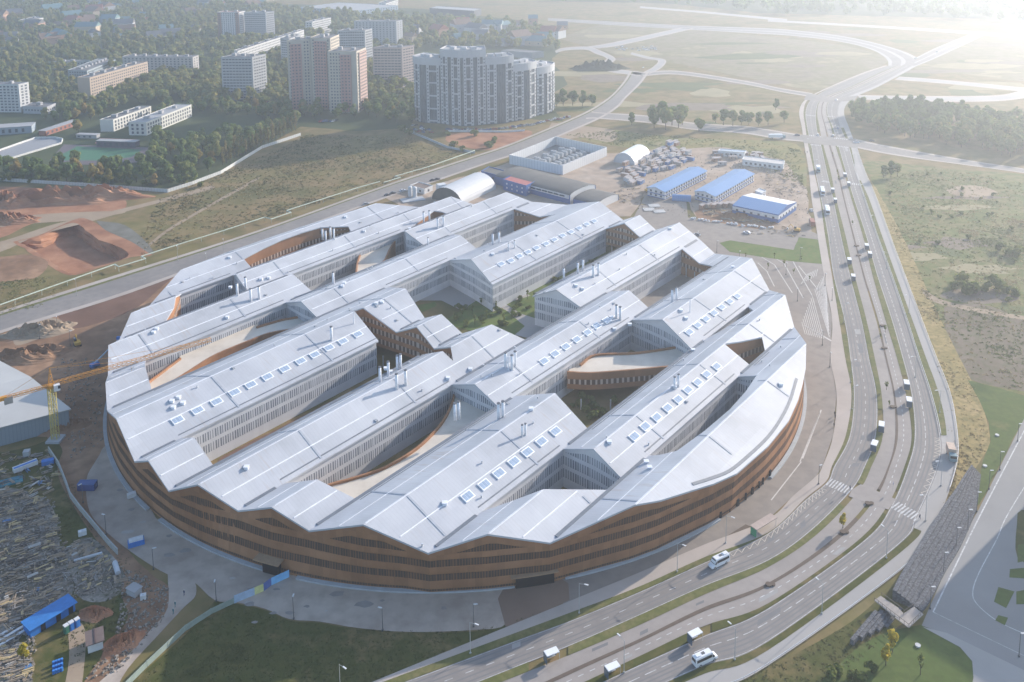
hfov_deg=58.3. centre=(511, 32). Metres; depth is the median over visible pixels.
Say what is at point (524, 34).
house
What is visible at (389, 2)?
apartment block
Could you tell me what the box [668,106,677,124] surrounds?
broadleaf tree
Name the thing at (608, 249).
court lawn
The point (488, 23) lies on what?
house
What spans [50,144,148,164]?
running track
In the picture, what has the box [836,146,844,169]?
grass strip
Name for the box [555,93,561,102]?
broadleaf tree
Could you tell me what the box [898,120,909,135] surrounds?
broadleaf tree
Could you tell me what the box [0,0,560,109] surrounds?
woodland
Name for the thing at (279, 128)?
poplar tree
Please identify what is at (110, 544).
site wall
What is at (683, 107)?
broadleaf tree
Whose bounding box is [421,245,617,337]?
court paving
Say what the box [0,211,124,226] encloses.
dirt track
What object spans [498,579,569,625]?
earth lot
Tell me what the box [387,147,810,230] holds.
site ground
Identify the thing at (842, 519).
yellowing tree
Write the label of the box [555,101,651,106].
heath ground
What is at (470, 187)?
arched hangar
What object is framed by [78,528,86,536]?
plastic tank
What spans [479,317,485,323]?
shrub
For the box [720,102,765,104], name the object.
heath ground
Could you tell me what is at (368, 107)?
broadleaf tree
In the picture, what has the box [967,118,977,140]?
broadleaf tree
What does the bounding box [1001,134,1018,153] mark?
broadleaf tree
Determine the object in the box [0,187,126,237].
dug soil
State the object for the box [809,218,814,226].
truck
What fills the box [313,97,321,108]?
broadleaf tree
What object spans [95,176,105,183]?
shrub
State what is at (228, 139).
tall tree
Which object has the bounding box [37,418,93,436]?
soil mound
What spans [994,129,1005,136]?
broadleaf tree
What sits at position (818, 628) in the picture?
guard rail
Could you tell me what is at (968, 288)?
shrub
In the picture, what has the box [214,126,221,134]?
broadleaf tree
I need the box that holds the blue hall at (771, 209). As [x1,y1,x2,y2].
[732,193,796,222]
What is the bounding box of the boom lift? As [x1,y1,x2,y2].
[89,336,120,368]
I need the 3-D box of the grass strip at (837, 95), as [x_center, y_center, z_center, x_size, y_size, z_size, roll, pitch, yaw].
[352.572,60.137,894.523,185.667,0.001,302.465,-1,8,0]
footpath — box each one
[149,177,259,245]
[922,288,1023,319]
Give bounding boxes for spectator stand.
[96,139,139,147]
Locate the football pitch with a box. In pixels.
[63,146,141,159]
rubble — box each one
[0,496,124,681]
[57,358,102,457]
[85,569,168,678]
[621,153,808,225]
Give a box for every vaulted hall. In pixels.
[495,166,595,203]
[573,189,618,205]
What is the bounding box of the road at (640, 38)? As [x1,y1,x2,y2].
[592,29,690,47]
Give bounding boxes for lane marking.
[444,89,865,681]
[566,85,903,681]
[629,91,925,681]
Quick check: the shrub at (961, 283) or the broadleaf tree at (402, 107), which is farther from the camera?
the broadleaf tree at (402, 107)
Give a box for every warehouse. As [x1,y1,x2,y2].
[0,361,70,445]
[429,6,480,16]
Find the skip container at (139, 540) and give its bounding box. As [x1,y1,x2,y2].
[127,535,144,548]
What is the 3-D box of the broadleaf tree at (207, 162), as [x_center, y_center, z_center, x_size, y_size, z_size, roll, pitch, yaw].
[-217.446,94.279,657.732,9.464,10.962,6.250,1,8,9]
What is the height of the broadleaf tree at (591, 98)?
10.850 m
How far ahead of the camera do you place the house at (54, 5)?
1618.70 m
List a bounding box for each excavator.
[73,334,81,346]
[787,224,800,232]
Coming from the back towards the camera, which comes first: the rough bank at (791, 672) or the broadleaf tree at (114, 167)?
the broadleaf tree at (114, 167)
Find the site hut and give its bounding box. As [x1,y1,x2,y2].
[125,581,142,597]
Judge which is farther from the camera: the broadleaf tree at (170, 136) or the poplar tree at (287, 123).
the poplar tree at (287, 123)
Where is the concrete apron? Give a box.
[86,447,504,631]
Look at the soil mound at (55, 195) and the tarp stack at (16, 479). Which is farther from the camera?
the soil mound at (55, 195)
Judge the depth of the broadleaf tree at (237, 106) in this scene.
831.29 m
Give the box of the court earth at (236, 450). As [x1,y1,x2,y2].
[218,387,357,461]
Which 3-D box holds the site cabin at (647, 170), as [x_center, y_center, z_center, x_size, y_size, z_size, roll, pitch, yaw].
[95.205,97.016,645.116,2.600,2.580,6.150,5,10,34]
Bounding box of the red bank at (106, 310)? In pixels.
[58,277,172,327]
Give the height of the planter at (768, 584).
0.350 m
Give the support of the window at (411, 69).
in the apartment block at (389, 60)
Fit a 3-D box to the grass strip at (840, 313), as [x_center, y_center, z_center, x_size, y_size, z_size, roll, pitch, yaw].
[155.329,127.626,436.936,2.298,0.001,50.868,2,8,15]
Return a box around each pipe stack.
[74,552,101,560]
[112,560,120,574]
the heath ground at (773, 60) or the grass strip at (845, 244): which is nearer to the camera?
the grass strip at (845, 244)
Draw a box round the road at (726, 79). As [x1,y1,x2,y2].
[643,71,806,94]
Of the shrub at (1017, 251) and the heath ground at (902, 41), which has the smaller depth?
the shrub at (1017, 251)
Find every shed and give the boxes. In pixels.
[21,594,77,637]
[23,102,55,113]
[75,133,100,138]
[85,626,104,653]
[481,166,503,182]
[718,148,746,157]
[742,155,784,169]
[755,188,765,195]
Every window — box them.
[92,72,146,95]
[224,76,265,97]
[331,81,359,110]
[375,69,413,85]
[697,655,711,663]
[717,556,728,563]
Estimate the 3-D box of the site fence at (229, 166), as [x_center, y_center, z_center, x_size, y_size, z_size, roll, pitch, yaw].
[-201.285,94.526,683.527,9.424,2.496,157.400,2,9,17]
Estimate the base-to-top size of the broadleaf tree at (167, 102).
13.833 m
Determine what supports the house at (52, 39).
on the woodland floor at (209, 120)
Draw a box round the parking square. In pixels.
[922,420,1023,669]
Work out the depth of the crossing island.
293.98 m
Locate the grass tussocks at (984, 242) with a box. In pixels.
[883,169,1023,387]
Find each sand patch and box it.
[13,318,61,344]
[549,123,616,141]
[947,185,997,196]
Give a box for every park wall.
[403,128,474,152]
[448,129,524,131]
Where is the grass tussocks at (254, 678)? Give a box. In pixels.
[145,603,532,681]
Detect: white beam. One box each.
[0,622,21,634]
[0,625,22,639]
[0,629,23,645]
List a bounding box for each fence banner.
[234,588,254,602]
[254,584,263,594]
[263,578,270,590]
[271,570,288,584]
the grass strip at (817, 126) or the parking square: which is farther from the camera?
the grass strip at (817, 126)
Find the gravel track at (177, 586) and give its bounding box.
[100,575,196,681]
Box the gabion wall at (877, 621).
[850,607,901,645]
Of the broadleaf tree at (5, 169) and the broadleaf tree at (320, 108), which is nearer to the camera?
the broadleaf tree at (5, 169)
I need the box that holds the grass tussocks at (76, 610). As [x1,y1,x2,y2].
[58,474,150,667]
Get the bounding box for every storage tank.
[408,186,411,196]
[413,186,416,196]
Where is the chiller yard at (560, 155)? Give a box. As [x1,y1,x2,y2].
[509,137,606,174]
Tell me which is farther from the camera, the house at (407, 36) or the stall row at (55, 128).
the house at (407, 36)
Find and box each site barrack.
[646,166,706,199]
[695,169,754,202]
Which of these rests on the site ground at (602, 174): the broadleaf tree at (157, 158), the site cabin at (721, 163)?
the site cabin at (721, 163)
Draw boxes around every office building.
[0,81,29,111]
[19,16,42,27]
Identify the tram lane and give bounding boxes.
[503,66,898,681]
[554,66,911,681]
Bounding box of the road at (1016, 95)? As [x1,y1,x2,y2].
[859,92,1023,101]
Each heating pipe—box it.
[0,230,223,304]
[224,181,379,230]
[384,150,474,182]
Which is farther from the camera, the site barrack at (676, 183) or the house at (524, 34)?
the house at (524, 34)
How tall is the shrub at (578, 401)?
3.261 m
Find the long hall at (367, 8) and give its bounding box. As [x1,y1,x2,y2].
[300,2,397,14]
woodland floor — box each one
[0,1,567,188]
[551,0,1023,19]
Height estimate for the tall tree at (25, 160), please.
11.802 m
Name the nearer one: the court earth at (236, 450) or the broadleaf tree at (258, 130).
the court earth at (236, 450)
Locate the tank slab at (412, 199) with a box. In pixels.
[400,196,425,202]
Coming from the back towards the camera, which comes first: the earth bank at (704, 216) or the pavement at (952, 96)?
the pavement at (952, 96)
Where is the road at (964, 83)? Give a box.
[897,77,1023,89]
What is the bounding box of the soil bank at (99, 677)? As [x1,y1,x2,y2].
[85,570,168,681]
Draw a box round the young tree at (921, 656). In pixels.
[917,653,924,674]
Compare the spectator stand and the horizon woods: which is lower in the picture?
the spectator stand
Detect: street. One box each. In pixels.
[0,72,642,329]
[587,112,802,141]
[856,140,1023,171]
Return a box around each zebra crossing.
[826,479,852,493]
[891,502,918,520]
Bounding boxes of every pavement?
[0,71,630,313]
[0,73,647,332]
[373,66,884,681]
[556,46,642,72]
[556,49,639,75]
[586,117,802,141]
[588,28,679,46]
[592,111,800,135]
[600,28,692,47]
[632,52,665,73]
[632,54,659,71]
[640,6,781,18]
[643,70,811,93]
[643,73,805,95]
[645,8,781,20]
[686,66,957,681]
[768,21,1023,38]
[778,20,1022,35]
[856,139,1022,168]
[858,90,1023,96]
[858,147,1023,172]
[866,97,1023,101]
[895,79,1021,90]
[903,77,1023,87]
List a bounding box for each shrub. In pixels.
[40,174,47,179]
[55,171,61,179]
[81,175,90,182]
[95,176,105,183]
[124,179,132,184]
[180,174,189,183]
[404,128,412,135]
[448,141,457,146]
[454,303,462,309]
[470,129,478,135]
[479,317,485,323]
[484,141,493,147]
[491,136,496,143]
[496,307,502,313]
[497,319,504,325]
[575,399,585,406]
[578,391,586,399]
[581,405,590,412]
[586,410,598,419]
[597,406,607,416]
[609,397,617,404]
[825,664,836,681]
[833,662,842,675]
[846,669,855,681]
[854,668,867,681]
[863,660,878,672]
[949,281,958,289]
[953,271,968,280]
[956,280,965,287]
[961,281,978,295]
[973,285,981,293]
[981,281,991,291]
[984,273,1006,289]
[995,242,1006,250]
[999,284,1009,293]
[1003,246,1013,254]
[1008,286,1020,296]
[1012,247,1023,256]
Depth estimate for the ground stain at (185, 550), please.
272.45 m
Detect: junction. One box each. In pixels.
[801,135,857,147]
[804,93,856,101]
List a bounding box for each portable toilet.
[63,622,69,634]
[68,619,74,631]
[74,616,80,627]
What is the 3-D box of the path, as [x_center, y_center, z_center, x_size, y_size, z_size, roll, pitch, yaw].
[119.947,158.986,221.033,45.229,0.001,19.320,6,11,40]
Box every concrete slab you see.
[642,207,654,210]
[648,204,660,206]
[653,209,665,212]
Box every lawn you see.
[417,302,436,311]
[447,301,523,334]
[507,296,534,317]
[528,245,616,295]
[720,237,821,263]
[821,625,972,681]
[968,380,1023,504]
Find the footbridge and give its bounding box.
[874,592,923,627]
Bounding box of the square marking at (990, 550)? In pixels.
[933,431,1023,655]
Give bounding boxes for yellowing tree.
[9,160,22,172]
[17,643,29,661]
[69,157,76,171]
[71,108,80,117]
[72,120,82,132]
[76,165,83,171]
[80,103,86,116]
[85,163,98,182]
[87,105,94,118]
[96,162,104,176]
[103,168,113,180]
[150,173,157,184]
[166,142,174,154]
[197,148,202,163]
[243,96,250,103]
[252,98,259,106]
[839,512,846,524]
[880,643,890,665]
[887,628,898,652]
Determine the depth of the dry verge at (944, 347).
371.81 m
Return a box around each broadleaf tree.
[2,165,9,173]
[5,172,14,182]
[17,168,29,178]
[22,160,35,177]
[29,156,40,164]
[34,164,49,175]
[34,170,40,179]
[40,107,47,119]
[47,167,55,180]
[49,156,58,167]
[51,112,58,119]
[51,158,58,169]
[51,170,58,180]
[53,151,65,165]
[55,105,61,116]
[58,162,72,181]
[63,110,71,120]
[69,150,80,159]
[70,102,80,109]
[71,162,77,177]
[74,171,84,182]
[95,104,102,116]
[98,100,107,109]
[100,155,107,171]
[106,156,115,168]
[110,163,119,175]
[113,155,120,166]
[115,171,123,181]
[118,166,127,181]
[121,159,130,167]
[126,164,132,178]
[130,168,140,181]
[131,167,141,179]
[134,152,144,164]
[140,161,146,180]
[144,150,153,162]
[148,139,159,148]
[148,145,157,154]
[150,132,159,140]
[151,125,162,136]
[151,156,156,167]
[154,146,166,156]
[154,155,163,167]
[156,140,164,146]
[157,159,168,167]
[158,102,165,107]
[158,130,166,140]
[158,167,170,178]
[164,163,173,182]
[165,99,170,106]
[167,132,174,140]
[167,138,177,152]
[175,138,186,149]
[176,174,182,182]
[179,161,194,174]
[185,136,192,145]
[186,99,194,109]
[186,141,199,148]
[187,147,198,155]
[188,154,197,165]
[188,167,197,180]
[197,134,207,151]
[198,128,205,135]
[202,94,211,106]
[202,157,214,167]
[208,133,216,144]
[208,144,213,150]
[209,131,220,139]
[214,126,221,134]
[220,122,228,135]
[224,100,235,112]
[224,126,233,134]
[229,106,235,113]
[234,104,241,112]
[234,131,244,139]
[236,146,244,155]
[241,102,250,111]
[244,130,254,137]
[252,123,262,140]
[257,128,263,140]
[260,96,270,104]
[264,118,271,126]
[290,110,300,124]
[300,105,308,115]
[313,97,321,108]
[317,105,323,114]
[331,108,339,116]
[335,103,343,115]
[342,102,348,113]
[349,104,356,114]
[365,102,372,115]
[372,97,381,104]
[372,103,380,112]
[378,89,384,103]
[382,94,387,103]
[384,110,392,118]
[392,108,399,121]
[399,101,406,111]
[408,106,415,122]
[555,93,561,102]
[559,88,567,104]
[566,90,578,104]
[579,90,586,105]
[587,94,596,102]
[628,112,634,124]
[646,104,655,116]
[649,107,658,127]
[655,101,668,122]
[659,106,673,129]
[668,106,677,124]
[672,109,686,127]
[676,104,688,124]
[694,117,705,128]
[711,113,719,122]
[719,109,728,124]
[728,109,737,125]
[737,110,747,124]
[745,112,754,121]
[755,112,762,125]
[763,111,773,121]
[773,98,779,109]
[779,110,788,118]
[871,114,881,131]
[880,113,890,132]
[881,165,887,177]
[888,160,895,174]
[893,114,901,130]
[895,163,901,176]
[896,117,905,133]
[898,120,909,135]
[904,122,914,137]
[911,119,919,136]
[918,123,928,138]
[920,118,934,134]
[926,120,936,138]
[934,122,942,138]
[935,117,945,126]
[940,125,952,144]
[958,121,972,130]
[960,123,972,138]
[960,129,973,146]
[965,112,978,121]
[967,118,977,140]
[976,116,981,129]
[979,116,993,128]
[984,130,996,150]
[992,124,1007,132]
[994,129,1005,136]
[995,122,1006,134]
[997,119,1009,125]
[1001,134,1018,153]
[1005,125,1016,132]
[1005,139,1016,156]
[1009,117,1017,124]
[1010,131,1022,152]
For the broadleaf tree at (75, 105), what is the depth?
822.79 m
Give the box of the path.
[924,627,1023,681]
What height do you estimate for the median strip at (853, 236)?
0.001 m
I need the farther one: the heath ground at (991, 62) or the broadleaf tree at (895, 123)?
the heath ground at (991, 62)
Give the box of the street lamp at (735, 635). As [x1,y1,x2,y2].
[727,621,735,659]
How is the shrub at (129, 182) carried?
on the woodland floor at (209, 120)
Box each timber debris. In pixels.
[0,449,61,503]
[0,488,70,631]
[0,633,33,681]
[62,538,127,591]
[613,183,644,204]
[703,206,773,222]
[737,164,784,174]
[750,226,804,236]
[761,172,804,195]
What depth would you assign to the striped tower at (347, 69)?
834.03 m
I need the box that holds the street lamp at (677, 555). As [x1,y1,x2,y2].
[676,543,685,571]
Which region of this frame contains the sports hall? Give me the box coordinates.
[0,122,35,134]
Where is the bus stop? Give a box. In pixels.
[750,513,776,536]
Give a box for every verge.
[0,72,632,315]
[867,177,989,489]
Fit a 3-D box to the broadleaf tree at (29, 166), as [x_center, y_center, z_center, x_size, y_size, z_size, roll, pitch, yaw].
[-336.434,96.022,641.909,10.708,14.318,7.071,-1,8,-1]
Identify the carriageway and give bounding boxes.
[405,66,894,681]
[548,18,914,65]
[551,20,900,65]
[604,66,941,681]
[902,33,978,65]
[909,33,985,65]
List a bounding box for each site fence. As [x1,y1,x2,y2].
[0,178,167,192]
[126,598,233,681]
[167,133,300,191]
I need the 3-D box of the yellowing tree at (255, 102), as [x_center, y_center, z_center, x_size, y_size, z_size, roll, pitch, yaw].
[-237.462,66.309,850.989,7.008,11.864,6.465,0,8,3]
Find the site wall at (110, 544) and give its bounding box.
[48,446,117,554]
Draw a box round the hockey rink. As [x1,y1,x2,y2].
[0,136,62,157]
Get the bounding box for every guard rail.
[731,562,907,681]
[857,175,940,432]
[863,166,958,485]
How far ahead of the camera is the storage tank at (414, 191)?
593.86 m
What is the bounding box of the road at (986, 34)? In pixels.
[768,20,1023,37]
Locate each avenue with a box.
[548,18,914,65]
[900,34,983,65]
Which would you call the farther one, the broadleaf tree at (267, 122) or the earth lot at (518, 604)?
the broadleaf tree at (267, 122)
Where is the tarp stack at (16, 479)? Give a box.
[0,474,22,487]
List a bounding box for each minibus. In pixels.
[691,648,717,667]
[708,550,729,569]
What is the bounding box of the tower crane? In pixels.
[0,337,211,443]
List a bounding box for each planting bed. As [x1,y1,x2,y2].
[994,587,1013,607]
[996,615,1007,624]
[1009,568,1023,577]
[1015,510,1023,561]
[1016,590,1023,603]
[1018,544,1023,561]
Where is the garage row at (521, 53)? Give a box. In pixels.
[501,49,543,58]
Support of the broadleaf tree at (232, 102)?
on the woodland floor at (209, 120)
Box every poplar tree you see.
[221,147,224,164]
[223,140,227,162]
[234,134,239,157]
[247,133,250,151]
[251,132,254,150]
[255,133,258,147]
[259,127,262,143]
[263,125,266,141]
[267,127,269,142]
[270,121,274,140]
[274,123,277,138]
[278,120,281,137]
[282,116,285,135]
[286,115,289,128]
[290,116,292,129]
[293,111,296,130]
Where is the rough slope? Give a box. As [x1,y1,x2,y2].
[133,601,506,681]
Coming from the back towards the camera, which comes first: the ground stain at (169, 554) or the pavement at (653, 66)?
the pavement at (653, 66)
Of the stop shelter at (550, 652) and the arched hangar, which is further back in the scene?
the arched hangar
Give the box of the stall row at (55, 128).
[38,119,73,135]
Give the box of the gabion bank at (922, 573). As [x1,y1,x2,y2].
[892,465,980,612]
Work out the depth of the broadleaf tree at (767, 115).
773.65 m
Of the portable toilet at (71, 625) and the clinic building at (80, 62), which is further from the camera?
the clinic building at (80, 62)
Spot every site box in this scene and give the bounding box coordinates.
[22,448,30,456]
[41,457,53,465]
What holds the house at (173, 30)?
on the woodland floor at (209, 120)
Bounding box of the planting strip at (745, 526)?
[727,524,749,535]
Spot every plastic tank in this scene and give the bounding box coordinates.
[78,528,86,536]
[140,592,145,600]
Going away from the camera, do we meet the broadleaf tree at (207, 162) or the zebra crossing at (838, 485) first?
the zebra crossing at (838, 485)
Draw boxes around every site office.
[410,182,432,193]
[503,175,534,195]
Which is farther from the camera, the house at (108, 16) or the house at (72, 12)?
the house at (72, 12)
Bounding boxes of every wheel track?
[416,66,887,681]
[430,70,877,681]
[467,66,893,681]
[618,66,921,681]
[638,67,929,681]
[647,66,933,681]
[658,68,937,681]
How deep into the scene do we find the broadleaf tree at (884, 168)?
625.83 m
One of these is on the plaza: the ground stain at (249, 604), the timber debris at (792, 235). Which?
the timber debris at (792, 235)
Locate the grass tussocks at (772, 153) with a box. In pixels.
[567,131,803,184]
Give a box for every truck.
[768,134,785,138]
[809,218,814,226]
[946,442,957,461]
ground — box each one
[0,0,1023,681]
[0,441,127,681]
[0,487,72,681]
[64,537,123,601]
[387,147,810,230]
[552,106,618,111]
[555,71,619,75]
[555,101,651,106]
[558,122,806,186]
[561,24,887,89]
[580,74,625,81]
[584,34,644,37]
[602,88,660,92]
[614,50,660,55]
[614,82,723,87]
[616,58,652,60]
[635,103,730,109]
[667,86,708,91]
[690,88,730,96]
[694,54,801,59]
[698,121,722,132]
[700,42,774,44]
[709,105,783,114]
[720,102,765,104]
[726,79,791,83]
[731,51,751,53]
[736,53,773,54]
[736,62,771,63]
[749,58,793,62]
[766,52,840,56]
[767,50,806,52]
[782,65,824,67]
[806,30,830,33]
[815,52,870,55]
[831,33,883,35]
[843,27,864,29]
[863,160,1023,392]
[887,40,918,42]
[898,73,930,77]
[899,252,946,260]
[905,70,980,73]
[907,245,925,248]
[914,34,1023,80]
[920,39,955,41]
[924,236,992,249]
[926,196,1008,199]
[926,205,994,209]
[930,63,1023,68]
[932,247,960,255]
[939,263,1017,273]
[940,288,1018,303]
[940,306,1023,314]
[948,82,1023,90]
[948,90,992,95]
[952,62,1023,63]
[964,59,1004,62]
[981,70,1021,72]
[992,44,1023,45]
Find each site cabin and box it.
[616,167,622,172]
[621,172,629,176]
[622,160,628,165]
[629,180,636,185]
[633,167,641,171]
[637,171,645,175]
[637,178,644,184]
[638,158,644,163]
[644,155,651,160]
[644,168,650,173]
[648,159,655,164]
[652,166,658,171]
[655,147,661,152]
[656,161,663,165]
[660,165,667,170]
[668,164,675,169]
[669,151,675,156]
[673,161,682,165]
[685,149,691,154]
[686,156,694,160]
[699,202,704,209]
[705,201,712,208]
[711,157,720,161]
[711,202,718,208]
[717,201,723,207]
[718,161,726,165]
[723,201,730,207]
[728,155,736,159]
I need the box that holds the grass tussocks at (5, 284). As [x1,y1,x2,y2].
[0,277,68,312]
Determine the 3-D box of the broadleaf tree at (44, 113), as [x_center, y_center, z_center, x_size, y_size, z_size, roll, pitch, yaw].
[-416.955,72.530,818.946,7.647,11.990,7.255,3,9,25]
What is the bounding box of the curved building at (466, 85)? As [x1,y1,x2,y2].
[412,45,554,125]
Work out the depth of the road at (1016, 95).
875.00 m
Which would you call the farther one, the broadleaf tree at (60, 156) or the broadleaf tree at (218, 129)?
the broadleaf tree at (218, 129)
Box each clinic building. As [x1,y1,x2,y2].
[49,59,89,69]
[68,58,115,76]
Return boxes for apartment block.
[77,61,147,98]
[122,53,198,72]
[217,10,244,39]
[221,53,266,99]
[234,29,303,53]
[244,10,274,38]
[280,33,300,58]
[305,17,330,35]
[337,28,372,57]
[354,19,402,45]
[372,44,413,87]
[379,0,397,4]
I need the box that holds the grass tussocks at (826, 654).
[744,620,893,681]
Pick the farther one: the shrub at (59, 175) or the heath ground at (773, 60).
the heath ground at (773, 60)
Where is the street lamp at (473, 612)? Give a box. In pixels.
[473,603,477,626]
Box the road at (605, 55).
[555,47,641,75]
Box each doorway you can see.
[41,623,45,631]
[56,613,60,621]
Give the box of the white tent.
[614,144,649,164]
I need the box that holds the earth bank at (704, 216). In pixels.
[695,208,777,228]
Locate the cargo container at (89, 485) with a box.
[77,479,97,490]
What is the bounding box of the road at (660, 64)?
[631,53,665,71]
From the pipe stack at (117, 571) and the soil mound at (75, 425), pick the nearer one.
the pipe stack at (117, 571)
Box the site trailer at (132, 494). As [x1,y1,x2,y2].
[127,491,135,498]
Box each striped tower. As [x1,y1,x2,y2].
[287,36,312,109]
[310,33,338,109]
[327,46,367,112]
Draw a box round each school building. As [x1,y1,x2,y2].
[100,106,150,131]
[128,104,191,135]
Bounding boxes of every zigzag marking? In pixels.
[731,488,824,555]
[921,439,940,492]
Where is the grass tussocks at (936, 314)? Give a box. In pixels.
[884,207,987,502]
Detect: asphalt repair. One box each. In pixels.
[512,641,520,648]
[592,642,607,651]
[640,628,647,635]
[757,607,780,625]
[759,588,777,600]
[800,520,805,528]
[833,547,845,554]
[858,343,863,352]
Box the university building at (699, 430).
[103,192,806,593]
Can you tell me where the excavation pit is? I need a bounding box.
[21,225,128,272]
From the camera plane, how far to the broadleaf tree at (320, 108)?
825.17 m
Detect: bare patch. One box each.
[0,254,47,281]
[58,446,148,575]
[97,221,153,253]
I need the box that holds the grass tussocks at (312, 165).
[140,134,464,253]
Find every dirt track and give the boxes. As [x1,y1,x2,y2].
[0,185,214,251]
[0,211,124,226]
[65,623,85,681]
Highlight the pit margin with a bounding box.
[14,218,151,274]
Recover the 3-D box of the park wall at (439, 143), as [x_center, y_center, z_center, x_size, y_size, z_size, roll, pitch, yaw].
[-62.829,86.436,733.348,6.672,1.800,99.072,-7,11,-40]
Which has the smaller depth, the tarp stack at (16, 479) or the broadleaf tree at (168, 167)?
the tarp stack at (16, 479)
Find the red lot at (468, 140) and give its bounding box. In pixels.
[445,130,531,149]
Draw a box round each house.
[0,10,9,20]
[3,31,17,38]
[4,8,22,13]
[22,19,45,31]
[37,31,60,44]
[40,3,61,11]
[51,28,71,38]
[53,21,67,26]
[61,10,81,17]
[63,15,80,25]
[67,5,79,9]
[74,21,101,36]
[75,16,94,21]
[82,14,95,21]
[83,6,105,17]
[85,4,102,8]
[87,28,100,38]
[99,14,119,22]
[100,2,115,9]
[113,18,134,24]
[117,24,135,31]
[146,30,161,37]
[158,24,173,28]
[160,28,181,35]
[184,7,194,13]
[197,0,212,5]
[244,0,261,8]
[403,32,416,41]
[413,24,422,33]
[428,23,448,38]
[450,18,471,32]
[450,32,466,42]
[464,22,488,32]
[471,29,489,39]
[481,19,503,32]
[493,20,510,33]
[495,38,508,45]
[506,29,531,46]
[525,35,546,46]
[528,15,537,24]
[539,25,556,37]
[550,25,565,38]
[557,21,567,29]
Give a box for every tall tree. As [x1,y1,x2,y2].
[2,155,13,165]
[21,157,30,164]
[59,99,71,110]
[142,161,156,183]
[164,130,171,140]
[172,154,178,165]
[177,152,189,161]
[213,139,220,158]
[217,95,224,110]
[225,135,232,148]
[229,123,238,134]
[283,111,292,121]
[309,104,317,118]
[388,93,397,106]
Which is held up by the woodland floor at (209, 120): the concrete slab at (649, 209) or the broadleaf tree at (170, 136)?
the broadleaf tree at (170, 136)
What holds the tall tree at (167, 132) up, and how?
on the woodland floor at (209, 120)
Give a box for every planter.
[765,581,774,586]
[840,529,848,533]
[865,501,873,504]
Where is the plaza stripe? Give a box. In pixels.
[758,257,830,499]
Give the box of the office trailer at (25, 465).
[12,458,37,472]
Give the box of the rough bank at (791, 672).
[739,585,910,681]
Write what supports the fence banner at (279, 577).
on the concrete apron
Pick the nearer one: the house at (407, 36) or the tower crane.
the tower crane
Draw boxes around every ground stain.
[164,553,174,556]
[179,548,190,552]
[245,602,253,605]
[329,591,343,596]
[354,600,373,607]
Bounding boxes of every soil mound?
[0,190,35,209]
[0,211,41,225]
[0,320,77,339]
[0,343,78,365]
[17,184,155,205]
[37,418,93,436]
[76,605,113,622]
[78,183,141,199]
[101,628,146,659]
[568,59,630,70]
[711,212,756,219]
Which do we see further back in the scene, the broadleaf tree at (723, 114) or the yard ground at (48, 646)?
the broadleaf tree at (723, 114)
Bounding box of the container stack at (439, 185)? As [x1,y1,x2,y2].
[436,182,446,188]
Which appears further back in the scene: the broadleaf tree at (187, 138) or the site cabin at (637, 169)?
the broadleaf tree at (187, 138)
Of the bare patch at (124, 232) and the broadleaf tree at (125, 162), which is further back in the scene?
the broadleaf tree at (125, 162)
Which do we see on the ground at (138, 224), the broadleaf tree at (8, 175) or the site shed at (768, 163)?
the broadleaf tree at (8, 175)
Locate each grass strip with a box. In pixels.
[384,521,782,681]
[480,662,528,681]
[568,503,843,654]
[585,633,695,681]
[669,528,920,681]
[712,513,885,631]
[804,110,814,169]
[816,66,895,131]
[820,198,830,257]
[821,145,833,186]
[826,66,901,133]
[832,191,852,268]
[832,334,853,465]
[833,279,844,323]
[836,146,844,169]
[841,128,853,162]
[848,186,867,242]
[850,274,882,408]
[857,425,882,484]
[859,180,946,434]
[867,253,906,374]
[896,401,914,490]
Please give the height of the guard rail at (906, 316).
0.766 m
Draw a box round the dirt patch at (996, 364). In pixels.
[944,303,1023,390]
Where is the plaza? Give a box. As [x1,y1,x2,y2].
[563,195,835,603]
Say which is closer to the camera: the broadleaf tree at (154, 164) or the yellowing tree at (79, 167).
the yellowing tree at (79, 167)
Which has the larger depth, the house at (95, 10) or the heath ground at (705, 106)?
the house at (95, 10)
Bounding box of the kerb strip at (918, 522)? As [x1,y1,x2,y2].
[690,66,946,679]
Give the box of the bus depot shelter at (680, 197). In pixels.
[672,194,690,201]
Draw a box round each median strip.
[546,518,858,681]
[821,67,896,131]
[829,145,837,169]
[839,180,868,290]
[878,339,897,489]
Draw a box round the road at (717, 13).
[640,7,786,20]
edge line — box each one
[407,76,857,681]
[478,68,889,681]
[605,75,915,681]
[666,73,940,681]
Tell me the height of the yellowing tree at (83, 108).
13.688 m
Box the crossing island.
[849,484,895,508]
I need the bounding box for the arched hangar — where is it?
[432,172,495,201]
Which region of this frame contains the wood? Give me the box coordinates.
[848,94,1023,125]
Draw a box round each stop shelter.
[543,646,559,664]
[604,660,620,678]
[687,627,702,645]
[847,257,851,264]
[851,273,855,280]
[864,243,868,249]
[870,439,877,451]
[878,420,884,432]
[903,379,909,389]
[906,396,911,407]
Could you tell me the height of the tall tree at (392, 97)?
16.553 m
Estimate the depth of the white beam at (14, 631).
242.10 m
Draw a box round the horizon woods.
[561,0,1023,19]

